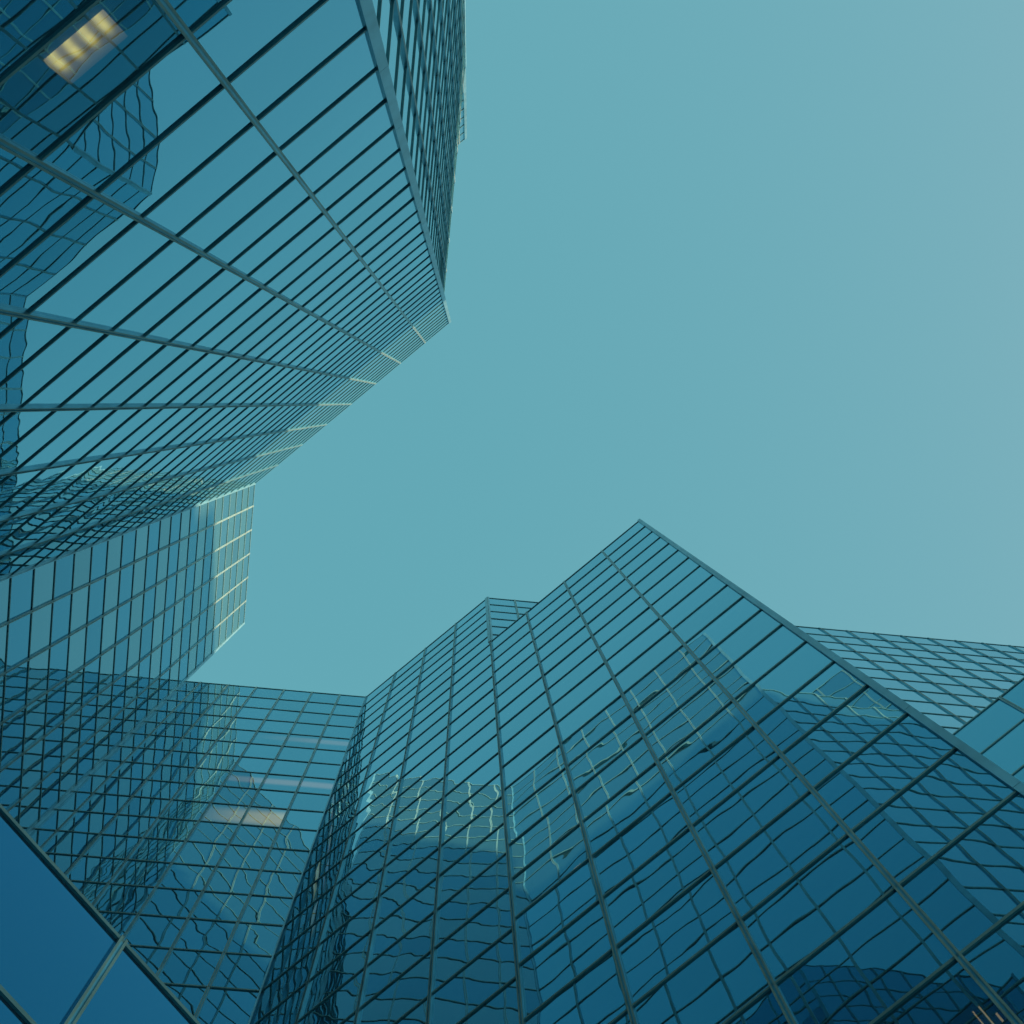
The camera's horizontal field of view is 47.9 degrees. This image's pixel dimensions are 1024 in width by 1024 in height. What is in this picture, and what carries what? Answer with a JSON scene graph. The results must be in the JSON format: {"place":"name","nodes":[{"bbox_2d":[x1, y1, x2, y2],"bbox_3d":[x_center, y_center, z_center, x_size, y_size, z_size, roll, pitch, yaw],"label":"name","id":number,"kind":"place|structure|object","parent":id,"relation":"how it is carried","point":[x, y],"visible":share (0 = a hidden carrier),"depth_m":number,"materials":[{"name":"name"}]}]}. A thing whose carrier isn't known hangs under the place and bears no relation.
{"place":"outdoors","nodes":[
{"label":"outdoors","id":0,"kind":"place"},
{"bbox_2d":[0,0,466,834],"bbox_3d":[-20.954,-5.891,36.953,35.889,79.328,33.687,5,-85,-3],"label":"glass tower","id":1,"kind":"structure","parent":0,"point":[224,234],"depth_m":25.34,"materials":[{"name":"glass"}]},
{"bbox_2d":[29,597,1023,1023],"bbox_3d":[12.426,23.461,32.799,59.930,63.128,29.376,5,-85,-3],"label":"glass tower","id":2,"kind":"structure","parent":0,"point":[233,855],"depth_m":38.77,"materials":[{"name":"glass"}]},
{"bbox_2d":[187,0,1023,695],"label":"sky","id":3,"kind":"structure","parent":0,"point":[742,281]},
{"bbox_3d":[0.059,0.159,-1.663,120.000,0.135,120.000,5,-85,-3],"label":"plaza pavement","id":4,"kind":"structure","parent":0,"visible":0},
{"bbox_2d":[0,804,200,1023],"bbox_3d":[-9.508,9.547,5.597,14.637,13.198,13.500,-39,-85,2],"label":"glass lobby","id":5,"kind":"object","parent":4,"relation":"on","point":[69,954],"visible":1,"depth_m":11.16,"materials":[{"name":"glass"}]},
{"bbox_2d":[492,518,1023,1023],"bbox_3d":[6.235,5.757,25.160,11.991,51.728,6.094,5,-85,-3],"label":"glass wedge","id":6,"kind":"object","parent":4,"relation":"on","point":[728,800],"visible":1,"depth_m":20.21,"materials":[{"name":"glass"}]},
{"bbox_2d":[953,677,1023,782],"bbox_3d":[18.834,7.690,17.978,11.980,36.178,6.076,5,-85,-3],"label":"glass wedge","id":7,"kind":"object","parent":4,"relation":"on","point":[993,731],"visible":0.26,"depth_m":34.42,"materials":[{"name":"glass"}]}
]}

